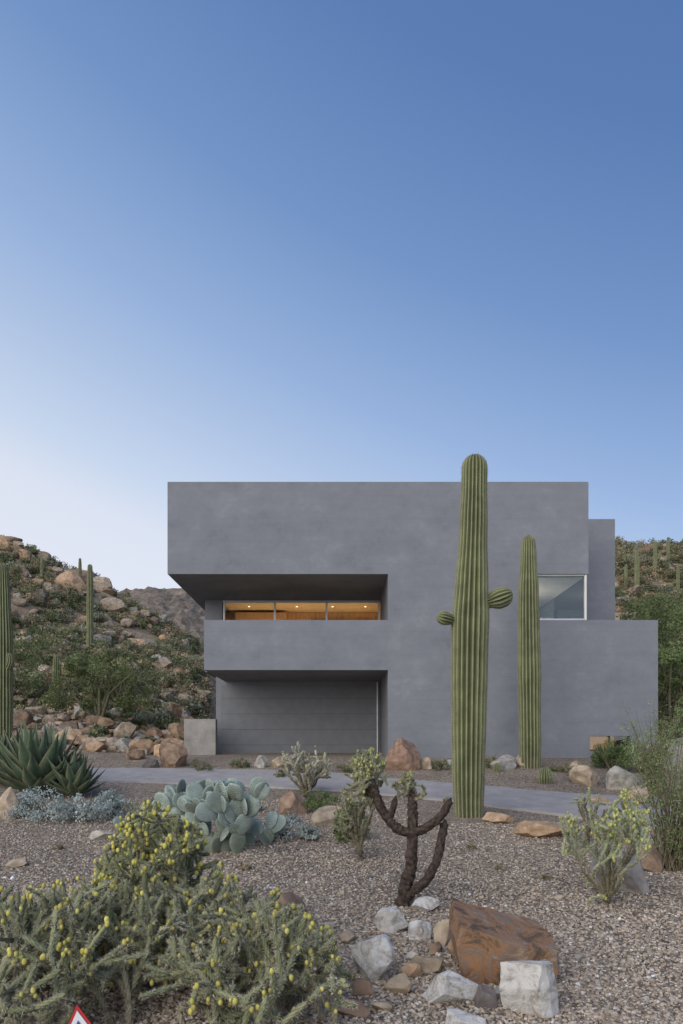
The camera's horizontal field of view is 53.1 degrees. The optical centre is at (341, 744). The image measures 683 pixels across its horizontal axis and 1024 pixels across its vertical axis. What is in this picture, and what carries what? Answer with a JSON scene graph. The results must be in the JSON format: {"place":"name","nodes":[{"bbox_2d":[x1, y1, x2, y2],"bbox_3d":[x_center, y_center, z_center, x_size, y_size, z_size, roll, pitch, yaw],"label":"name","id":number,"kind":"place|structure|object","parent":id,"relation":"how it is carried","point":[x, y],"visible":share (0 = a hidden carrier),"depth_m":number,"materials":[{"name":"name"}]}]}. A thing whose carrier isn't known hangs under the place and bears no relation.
{"place":"outdoors","nodes":[
{"label":"outdoors","id":0,"kind":"place"},
{"bbox_2d":[117,586,204,642],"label":"distant ridge","id":1,"kind":"structure","parent":0,"point":[182,607],"depth_m":153.58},
{"bbox_2d":[225,603,377,611],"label":"room ceiling","id":2,"kind":"structure","parent":0,"point":[301,607],"depth_m":23.11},
{"bbox_2d":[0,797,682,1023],"bbox_3d":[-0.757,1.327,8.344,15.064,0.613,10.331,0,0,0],"label":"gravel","id":3,"kind":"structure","parent":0,"point":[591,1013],"depth_m":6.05,"materials":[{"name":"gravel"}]},
{"bbox_2d":[0,545,682,1023],"bbox_3d":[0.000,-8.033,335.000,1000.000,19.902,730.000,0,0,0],"label":"ground","id":4,"kind":"structure","parent":0,"point":[516,777],"depth_m":8.71,"materials":[{"name":"gravel"}]},
{"bbox_2d":[0,563,13,738],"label":"saguaro cactus","id":5,"kind":"object","parent":4,"relation":"on","point":[6,680],"visible":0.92,"depth_m":19.86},
{"bbox_2d":[0,730,19,783],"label":"agave plant","id":6,"kind":"object","parent":4,"relation":"on","point":[4,741],"visible":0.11,"depth_m":14.61,"materials":[{"name":"green plant"}]},
{"bbox_2d":[0,787,19,818],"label":"boulder","id":7,"kind":"object","parent":4,"relation":"on","point":[6,799],"visible":0.65,"depth_m":11.29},
{"bbox_2d":[5,857,28,867],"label":"boulder","id":8,"kind":"object","parent":4,"relation":"on","point":[21,861],"visible":0.93,"depth_m":8.14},
{"bbox_2d":[13,623,72,694],"bbox_3d":[-13.311,-3.244,26.905,4.434,3.384,3.954,0,0,25],"label":"palo verde tree","id":9,"kind":"object","parent":4,"relation":"on","point":[32,659],"visible":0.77,"depth_m":27.14,"materials":[{"name":"green plant"}]},
{"bbox_2d":[4,785,81,822],"bbox_3d":[-4.834,0.957,11.103,1.333,0.618,1.182,0,0,0],"label":"brittlebush","id":10,"kind":"object","parent":4,"relation":"on","point":[37,800],"visible":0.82,"depth_m":10.95,"materials":[{"name":"grey plant"}]},
{"bbox_2d":[0,720,87,794],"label":"agave plant","id":11,"kind":"object","parent":4,"relation":"on","point":[25,764],"visible":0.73,"depth_m":13.16,"materials":[{"name":"green plant"}]},
{"bbox_2d":[52,654,61,681],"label":"saguaro cactus","id":12,"kind":"object","parent":4,"relation":"on","point":[56,659],"visible":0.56,"depth_m":30.60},
{"bbox_2d":[52,570,86,593],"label":"boulder","id":13,"kind":"object","parent":4,"relation":"on","point":[73,579],"visible":0.59,"depth_m":47.89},
{"bbox_2d":[43,749,105,795],"bbox_3d":[-5.257,0.529,13.458,1.174,0.934,1.287,0,0,0],"label":"agave plant","id":14,"kind":"object","parent":4,"relation":"on","point":[75,777],"visible":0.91,"depth_m":13.23,"materials":[{"name":"green plant"}]},
{"bbox_2d":[69,1002,90,1023],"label":"yard sign","id":15,"kind":"object","parent":4,"relation":"on","point":[78,1016],"visible":1,"depth_m":3.45,"materials":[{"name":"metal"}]},
{"bbox_2d":[50,790,114,822],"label":"brittlebush","id":16,"kind":"object","parent":4,"relation":"on","point":[86,808],"visible":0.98,"depth_m":11.02,"materials":[{"name":"grey plant"}]},
{"bbox_2d":[86,564,93,647],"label":"saguaro cactus","id":17,"kind":"object","parent":4,"relation":"on","point":[89,612],"visible":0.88,"depth_m":36.80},
{"bbox_2d":[41,651,153,719],"bbox_3d":[-8.576,-1.935,24.056,3.252,2.664,3.322,0,0,18],"label":"palo verde tree","id":18,"kind":"object","parent":4,"relation":"on","point":[103,695],"visible":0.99,"depth_m":23.92,"materials":[{"name":"green plant"}]},
{"bbox_2d":[90,830,115,839],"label":"boulder","id":19,"kind":"object","parent":4,"relation":"on","point":[98,834],"visible":0.71,"depth_m":9.59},
{"bbox_2d":[93,576,112,591],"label":"boulder","id":20,"kind":"object","parent":4,"relation":"on","point":[101,584],"visible":0.62,"depth_m":50.91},
{"bbox_2d":[94,788,133,816],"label":"brittlebush","id":21,"kind":"object","parent":4,"relation":"on","point":[117,801],"visible":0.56,"depth_m":11.69,"materials":[{"name":"grey plant"}]},
{"bbox_2d":[102,598,126,613],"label":"boulder","id":22,"kind":"object","parent":4,"relation":"on","point":[113,604],"visible":0.68,"depth_m":48.54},
{"bbox_2d":[68,640,167,702],"bbox_3d":[-9.395,-2.907,28.897,3.490,3.068,3.698,0,0,31],"label":"palo verde tree","id":23,"kind":"object","parent":4,"relation":"on","point":[109,653],"visible":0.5,"depth_m":28.60,"materials":[{"name":"green plant"}]},
{"bbox_2d":[113,722,136,737],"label":"boulder","id":24,"kind":"object","parent":4,"relation":"on","point":[128,729],"visible":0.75,"depth_m":22.39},
{"bbox_2d":[125,749,145,759],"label":"boulder","id":25,"kind":"object","parent":4,"relation":"on","point":[136,754],"visible":0.93,"depth_m":18.30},
{"bbox_2d":[142,759,158,767],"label":"boulder","id":26,"kind":"object","parent":4,"relation":"on","point":[151,763],"visible":0.69,"depth_m":17.00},
{"bbox_2d":[143,727,162,737],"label":"boulder","id":27,"kind":"object","parent":4,"relation":"on","point":[153,731],"visible":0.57,"depth_m":23.95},
{"bbox_2d":[152,657,172,668],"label":"boulder","id":28,"kind":"object","parent":4,"relation":"on","point":[163,662],"visible":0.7,"depth_m":37.35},
{"bbox_2d":[83,799,242,975],"bbox_3d":[-1.219,0.998,4.955,1.372,1.236,1.358,0,0,0],"label":"staghorn cholla","id":29,"kind":"object","parent":4,"relation":"on","point":[183,843],"visible":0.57,"depth_m":4.63,"materials":[{"name":"plant"}]},
{"bbox_2d":[159,741,187,767],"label":"boulder","id":30,"kind":"object","parent":4,"relation":"on","point":[172,755],"visible":0.84,"depth_m":17.06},
{"bbox_2d":[166,723,183,737],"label":"boulder","id":31,"kind":"object","parent":4,"relation":"on","point":[176,730],"visible":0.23,"depth_m":25.90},
{"bbox_2d":[0,861,358,1023],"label":"staghorn cholla thicket","id":32,"kind":"object","parent":4,"relation":"on","point":[224,956],"visible":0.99,"depth_m":3.76,"materials":[{"name":"plant"}]},
{"bbox_2d":[152,779,214,836],"bbox_3d":[-2.076,0.925,9.182,0.969,0.946,0.930,0,0,-13],"label":"prickly pear cactus","id":33,"kind":"object","parent":4,"relation":"on","point":[170,795],"visible":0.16,"depth_m":9.31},
{"bbox_2d":[188,759,211,770],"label":"desert shrub","id":34,"kind":"object","parent":4,"relation":"on","point":[208,766],"visible":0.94,"depth_m":16.40,"materials":[{"name":"green plant"}]},
{"bbox_2d":[184,719,216,754],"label":"wall block","id":35,"kind":"structure","parent":4,"relation":"on","point":[200,736],"depth_m":20.50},
{"bbox_2d":[177,777,269,852],"bbox_3d":[-1.523,0.913,8.751,1.093,1.040,0.823,0,0,-17],"label":"prickly pear cactus","id":36,"kind":"object","parent":4,"relation":"on","point":[229,806],"visible":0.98,"depth_m":8.67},
{"bbox_2d":[231,811,285,845],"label":"prickly pear cactus","id":37,"kind":"object","parent":4,"relation":"on","point":[275,822],"visible":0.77,"depth_m":9.29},
{"bbox_2d":[254,755,267,767],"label":"boulder","id":38,"kind":"object","parent":4,"relation":"on","point":[261,761],"visible":0.9,"depth_m":17.04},
{"bbox_2d":[262,810,303,840],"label":"brittlebush","id":39,"kind":"object","parent":4,"relation":"on","point":[282,833],"visible":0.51,"depth_m":9.61,"materials":[{"name":"grey plant"}]},
{"bbox_2d":[277,892,306,916],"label":"boulder","id":40,"kind":"object","parent":4,"relation":"on","point":[289,897],"visible":0.34,"depth_m":6.18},
{"bbox_2d":[278,791,307,814],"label":"boulder","id":41,"kind":"object","parent":4,"relation":"on","point":[291,801],"visible":0.69,"depth_m":11.94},
{"bbox_2d":[216,677,380,752],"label":"back wall","id":42,"kind":"structure","parent":4,"relation":"on","point":[219,682],"depth_m":22.05,"materials":[{"name":"grey paint"}]},
{"bbox_2d":[205,600,222,672],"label":"back wall","id":43,"kind":"structure","parent":42,"relation":"on","point":[213,609],"depth_m":22.05,"materials":[{"name":"grey paint"}]},
{"bbox_2d":[221,685,379,752],"bbox_3d":[-1.319,-0.367,22.034,5.143,3.133,0.028,0,0,0],"label":"garage door","id":44,"kind":"structure","parent":4,"relation":"on","point":[285,718],"depth_m":22.02,"materials":[{"name":"metal"}]},
{"bbox_2d":[281,741,332,796],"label":"cholla cactus","id":45,"kind":"object","parent":4,"relation":"on","point":[313,773],"visible":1,"depth_m":13.63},
{"bbox_2d":[296,821,319,839],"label":"brittlebush","id":46,"kind":"object","parent":4,"relation":"on","point":[306,832],"visible":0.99,"depth_m":9.49,"materials":[{"name":"grey plant"}]},
{"bbox_2d":[303,789,341,811],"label":"desert shrub","id":47,"kind":"object","parent":4,"relation":"on","point":[312,801],"visible":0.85,"depth_m":12.13,"materials":[{"name":"green plant"}]},
{"bbox_2d":[311,805,340,826],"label":"boulder","id":48,"kind":"object","parent":4,"relation":"on","point":[323,816],"visible":0.58,"depth_m":10.69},
{"bbox_2d":[0,535,682,744],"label":"hillside shrubs","id":49,"kind":"object","parent":4,"relation":"on","point":[192,663],"visible":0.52,"depth_m":41.30,"materials":[{"name":"green plant"}]},
{"bbox_2d":[0,535,682,755],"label":"hillside rocks","id":50,"kind":"object","parent":4,"relation":"on","point":[138,740],"visible":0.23,"depth_m":30.18,"materials":[{"name":"stone"}]},
{"bbox_2d":[338,929,355,942],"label":"stone","id":51,"kind":"object","parent":4,"relation":"on","point":[348,935],"visible":0.92,"depth_m":5.42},
{"bbox_2d":[332,796,371,841],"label":"desert shrub","id":52,"kind":"object","parent":4,"relation":"on","point":[339,837],"visible":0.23,"depth_m":9.48,"materials":[{"name":"green plant"}]},
{"bbox_2d":[338,998,370,1017],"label":"stone","id":53,"kind":"object","parent":4,"relation":"on","point":[361,1010],"visible":0.73,"depth_m":4.05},
{"bbox_2d":[333,785,380,859],"bbox_3d":[0.198,0.932,8.462,0.635,1.073,0.579,0,0,0],"label":"cholla cactus","id":54,"kind":"object","parent":4,"relation":"on","point":[351,824],"visible":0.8,"depth_m":8.37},
{"bbox_2d":[352,978,372,995],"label":"stone","id":55,"kind":"object","parent":4,"relation":"on","point":[361,987],"visible":0.97,"depth_m":4.33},
{"bbox_2d":[351,934,394,981],"bbox_3d":[0.229,1.461,4.654,0.316,0.347,0.202,0,0,43],"label":"white rock","id":56,"kind":"object","parent":4,"relation":"on","point":[374,958],"visible":0.91,"depth_m":4.57,"materials":[{"name":"stone"}]},
{"bbox_2d":[370,1000,392,1010],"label":"stone","id":57,"kind":"object","parent":4,"relation":"on","point":[384,1005],"visible":0.98,"depth_m":4.11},
{"bbox_2d":[375,906,408,933],"bbox_3d":[0.424,1.468,5.750,0.295,0.215,0.230,0,0,0],"label":"white rock","id":58,"kind":"object","parent":4,"relation":"on","point":[392,920],"visible":0.97,"depth_m":5.66,"materials":[{"name":"stone"}]},
{"bbox_2d":[344,747,452,906],"bbox_3d":[0.515,0.800,6.532,1.060,1.576,0.465,0,0,25],"label":"dark branched cholla","id":59,"kind":"object","parent":4,"relation":"on","point":[367,782],"visible":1,"depth_m":6.50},
{"bbox_2d":[385,973,411,993],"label":"stone","id":60,"kind":"object","parent":4,"relation":"on","point":[400,983],"visible":0.94,"depth_m":4.38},
{"bbox_2d":[384,738,419,770],"bbox_3d":[1.467,0.352,16.785,0.931,1.072,0.610,0,0,-19],"label":"boulder","id":61,"kind":"object","parent":4,"relation":"on","point":[403,754],"visible":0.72,"depth_m":16.59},
{"bbox_2d":[401,963,422,977],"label":"stone","id":62,"kind":"object","parent":4,"relation":"on","point":[413,970],"visible":0.81,"depth_m":4.63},
{"bbox_2d":[408,920,430,940],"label":"white rock","id":63,"kind":"object","parent":4,"relation":"on","point":[418,930],"visible":0.87,"depth_m":5.44,"materials":[{"name":"stone"}]},
{"bbox_2d":[411,896,440,911],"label":"white rock","id":64,"kind":"object","parent":4,"relation":"on","point":[426,903],"visible":0.95,"depth_m":6.33,"materials":[{"name":"stone"}]},
{"bbox_2d":[410,955,443,973],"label":"stone","id":65,"kind":"object","parent":4,"relation":"on","point":[428,964],"visible":0.81,"depth_m":4.73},
{"bbox_2d":[420,757,434,768],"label":"boulder","id":66,"kind":"object","parent":4,"relation":"on","point":[425,763],"visible":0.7,"depth_m":16.85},
{"bbox_2d":[430,758,449,770],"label":"desert shrub","id":67,"kind":"object","parent":4,"relation":"on","point":[439,764],"visible":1,"depth_m":16.67,"materials":[{"name":"green plant"}]},
{"bbox_2d":[433,919,450,947],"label":"stone","id":68,"kind":"object","parent":4,"relation":"on","point":[441,932],"visible":0.56,"depth_m":5.29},
{"bbox_2d":[422,970,477,1003],"bbox_3d":[0.690,1.535,4.330,0.363,0.256,0.275,0,0,-28],"label":"white rock","id":69,"kind":"object","parent":4,"relation":"on","point":[448,986],"visible":0.83,"depth_m":4.22,"materials":[{"name":"stone"}]},
{"bbox_2d":[445,1008,486,1023],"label":"white rock","id":70,"kind":"object","parent":4,"relation":"on","point":[455,1016],"visible":1,"depth_m":3.91,"materials":[{"name":"stone"}]},
{"bbox_2d":[437,453,512,817],"bbox_3d":[2.261,-1.803,11.639,1.326,6.320,0.706,0,0,0],"label":"saguaro cactus","id":71,"kind":"object","parent":4,"relation":"on","point":[468,619],"visible":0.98,"depth_m":11.45,"materials":[{"name":"plant"}]},
{"bbox_2d":[381,620,589,757],"bbox_3d":[4.038,-1.111,23.350,5.531,4.622,9.300,0,0,0],"label":"storey","id":72,"kind":"object","parent":4,"relation":"on","point":[416,708],"visible":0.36,"depth_m":18.70,"materials":[{"name":"grey paint"}]},
{"bbox_2d":[216,671,386,680],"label":"balcony slab","id":73,"kind":"structure","parent":72,"relation":"attached to","point":[305,675],"depth_m":20.18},
{"bbox_2d":[204,620,387,670],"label":"balcony parapet","id":74,"kind":"structure","parent":73,"relation":"on","point":[295,645],"depth_m":18.70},
{"bbox_2d":[381,580,386,619],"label":"terrace side wall","id":75,"kind":"structure","parent":72,"relation":"on","point":[384,606],"depth_m":20.22,"materials":[{"name":"grey paint"}]},
{"bbox_2d":[387,574,519,619],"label":"wall","id":76,"kind":"structure","parent":72,"relation":"on","point":[419,596],"depth_m":18.70,"materials":[{"name":"grey paint"}]},
{"bbox_2d":[167,482,587,612],"bbox_3d":[0.999,-5.941,23.850,11.527,2.519,10.300,0,0,0],"label":"storey","id":77,"kind":"object","parent":76,"relation":"on","point":[294,540],"visible":0.64,"depth_m":18.70,"materials":[{"name":"grey paint"}]},
{"bbox_2d":[222,600,379,602],"bbox_3d":[-1.308,-4.645,22.160,5.101,0.067,0.100,0,0,0],"label":"window head","id":78,"kind":"object","parent":77,"relation":"attached to","point":[300,601],"depth_m":22.11,"materials":[{"name":"metal"}]},
{"bbox_2d":[538,577,582,607],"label":"corner room ceiling","id":79,"kind":"structure","parent":77,"relation":"attached to","point":[550,588],"depth_m":20.00,"materials":[{"name":"white paint"}]},
{"bbox_2d":[553,578,583,618],"bbox_3d":[6.728,-4.062,20.300,0.010,1.179,2.800,0,0,0],"label":"corner glass side","id":80,"kind":"object","parent":72,"relation":"on","point":[568,603],"visible":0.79,"depth_m":19.99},
{"bbox_2d":[539,519,614,619],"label":"volume","id":81,"kind":"structure","parent":72,"relation":"on","point":[601,575],"depth_m":21.80,"materials":[{"name":"grey paint"}]},
{"bbox_2d":[584,574,586,619],"bbox_3d":[6.698,-4.051,18.775,0.050,1.256,0.090,0,0,0],"label":"corner post","id":82,"kind":"object","parent":72,"relation":"on","point":[585,596],"visible":1,"depth_m":18.73,"materials":[{"name":"metal"}]},
{"bbox_2d":[590,737,613,749],"bbox_3d":[7.365,0.477,19.950,1.123,1.446,0.100,0,0,0],"label":"window back","id":83,"kind":"structure","parent":72,"relation":"attached to","point":[598,740],"depth_m":19.90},
{"bbox_2d":[474,984,496,1008],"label":"stone","id":84,"kind":"object","parent":4,"relation":"on","point":[485,996],"visible":0.94,"depth_m":4.16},
{"bbox_2d":[482,812,514,823],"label":"boulder","id":85,"kind":"object","parent":4,"relation":"on","point":[493,817],"visible":0.86,"depth_m":10.89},
{"bbox_2d":[487,755,516,769],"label":"boulder","id":86,"kind":"object","parent":4,"relation":"on","point":[506,762],"visible":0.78,"depth_m":16.81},
{"bbox_2d":[449,897,558,984],"bbox_3d":[1.100,1.377,4.761,0.701,0.531,0.514,0,0,0],"label":"rust boulder","id":87,"kind":"object","parent":4,"relation":"on","point":[486,941],"visible":0.77,"depth_m":4.52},
{"bbox_2d":[516,535,541,768],"bbox_3d":[4.700,-2.243,17.102,0.655,6.021,0.642,0,0,0],"label":"saguaro cactus","id":88,"kind":"object","parent":4,"relation":"on","point":[528,677],"visible":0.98,"depth_m":16.92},
{"bbox_2d":[499,959,559,1017],"bbox_3d":[1.155,1.495,4.138,0.286,0.415,0.293,0,0,45],"label":"white rock","id":89,"kind":"object","parent":4,"relation":"on","point":[527,987],"visible":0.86,"depth_m":4.05,"materials":[{"name":"stone"}]},
{"bbox_2d":[535,767,552,783],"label":"barrel cactus","id":90,"kind":"object","parent":4,"relation":"on","point":[545,776],"visible":1,"depth_m":14.90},
{"bbox_2d":[512,820,580,837],"bbox_3d":[2.871,1.246,9.876,0.655,0.332,0.964,0,0,-37],"label":"boulder","id":91,"kind":"object","parent":4,"relation":"on","point":[537,829],"visible":0.68,"depth_m":9.67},
{"bbox_2d":[568,765,599,786],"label":"boulder","id":92,"kind":"object","parent":4,"relation":"on","point":[584,775],"visible":0.88,"depth_m":14.82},
{"bbox_2d":[570,792,607,847],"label":"cholla cactus","id":93,"kind":"object","parent":4,"relation":"on","point":[583,814],"visible":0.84,"depth_m":8.97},
{"bbox_2d":[559,787,650,904],"bbox_3d":[2.538,0.992,6.600,0.848,1.193,0.945,0,0,24],"label":"cholla cactus","id":94,"kind":"object","parent":4,"relation":"on","point":[614,829],"visible":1,"depth_m":6.50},
{"bbox_2d":[591,743,621,765],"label":"agave plant","id":95,"kind":"object","parent":4,"relation":"on","point":[600,749],"visible":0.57,"depth_m":16.86,"materials":[{"name":"green plant"}]},
{"bbox_2d":[590,737,628,769],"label":"desert shrub","id":96,"kind":"object","parent":4,"relation":"on","point":[606,754],"visible":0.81,"depth_m":16.66,"materials":[{"name":"green plant"}]},
{"bbox_2d":[590,620,630,736],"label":"wall","id":97,"kind":"structure","parent":4,"relation":"on","point":[610,666],"depth_m":18.70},
{"bbox_2d":[589,851,649,893],"bbox_3d":[2.913,1.361,7.105,0.556,0.556,0.377,0,0,37],"label":"boulder","id":98,"kind":"object","parent":4,"relation":"on","point":[634,881],"visible":0.36,"depth_m":6.95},
{"bbox_2d":[606,766,638,789],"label":"boulder","id":99,"kind":"object","parent":4,"relation":"on","point":[615,775],"visible":0.66,"depth_m":14.31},
{"bbox_2d":[614,620,657,757],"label":"wall","id":100,"kind":"structure","parent":4,"relation":"on","point":[644,661],"depth_m":18.70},
{"bbox_2d":[634,550,639,584],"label":"saguaro cactus","id":101,"kind":"object","parent":4,"relation":"on","point":[637,573],"visible":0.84,"depth_m":41.70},
{"bbox_2d":[611,737,664,772],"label":"desert shrub","id":102,"kind":"object","parent":4,"relation":"on","point":[630,758],"visible":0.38,"depth_m":16.31,"materials":[{"name":"green plant"}]},
{"bbox_2d":[626,786,653,803],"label":"boulder","id":103,"kind":"object","parent":4,"relation":"on","point":[642,792],"visible":0.32,"depth_m":12.67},
{"bbox_2d":[615,595,682,723],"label":"palo verde tree","id":104,"kind":"object","parent":4,"relation":"on","point":[677,619],"visible":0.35,"depth_m":22.94,"materials":[{"name":"green plant"}]},
{"bbox_2d":[635,843,664,872],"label":"boulder","id":105,"kind":"object","parent":4,"relation":"on","point":[653,862],"visible":0.56,"depth_m":7.87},
{"bbox_2d":[618,715,682,871],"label":"creosote bush","id":106,"kind":"object","parent":4,"relation":"on","point":[672,847],"visible":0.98,"depth_m":7.94,"materials":[{"name":"green plant"}]},
{"bbox_2d":[619,698,682,795],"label":"creosote bush","id":107,"kind":"object","parent":4,"relation":"on","point":[657,743],"visible":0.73,"depth_m":13.74,"materials":[{"name":"green plant"}]},
{"bbox_2d":[631,586,682,684],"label":"palo verde tree","id":108,"kind":"object","parent":4,"relation":"on","point":[660,596],"visible":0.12,"depth_m":27.54,"materials":[{"name":"green plant"}]},
{"bbox_2d":[653,541,660,571],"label":"saguaro cactus","id":109,"kind":"object","parent":4,"relation":"on","point":[655,558],"visible":0.88,"depth_m":44.22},
{"bbox_2d":[642,738,682,767],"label":"garden ramp wall","id":110,"kind":"structure","parent":4,"relation":"on","point":[679,749],"depth_m":17.00,"materials":[{"name":"concrete"}]},
{"bbox_2d":[658,644,682,740],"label":"palo verde tree","id":111,"kind":"object","parent":4,"relation":"on","point":[674,695],"visible":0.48,"depth_m":20.11,"materials":[{"name":"green plant"}]},
{"bbox_2d":[0,0,682,591],"label":"sky","id":112,"kind":"structure","parent":0,"point":[241,240],"materials":[{"name":"blue"}]},
{"bbox_2d":[89,768,678,830],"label":"driveway","id":113,"kind":"structure","parent":0,"point":[555,803],"depth_m":14.46,"materials":[{"name":"concrete"}]},
{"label":"room floor","id":114,"kind":"structure","parent":0,"visible":0},
{"bbox_2d":[226,612,377,619],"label":"room back wall","id":115,"kind":"structure","parent":114,"relation":"on","point":[331,615],"depth_m":23.90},
{"bbox_2d":[235,612,286,619],"bbox_3d":[-2.779,-4.256,23.690,1.758,0.612,0.380,0,0,0],"label":"cabinet","id":116,"kind":"object","parent":115,"relation":"attached to","point":[258,615],"visible":0.36,"depth_m":23.50,"materials":[{"name":"brown wood"}]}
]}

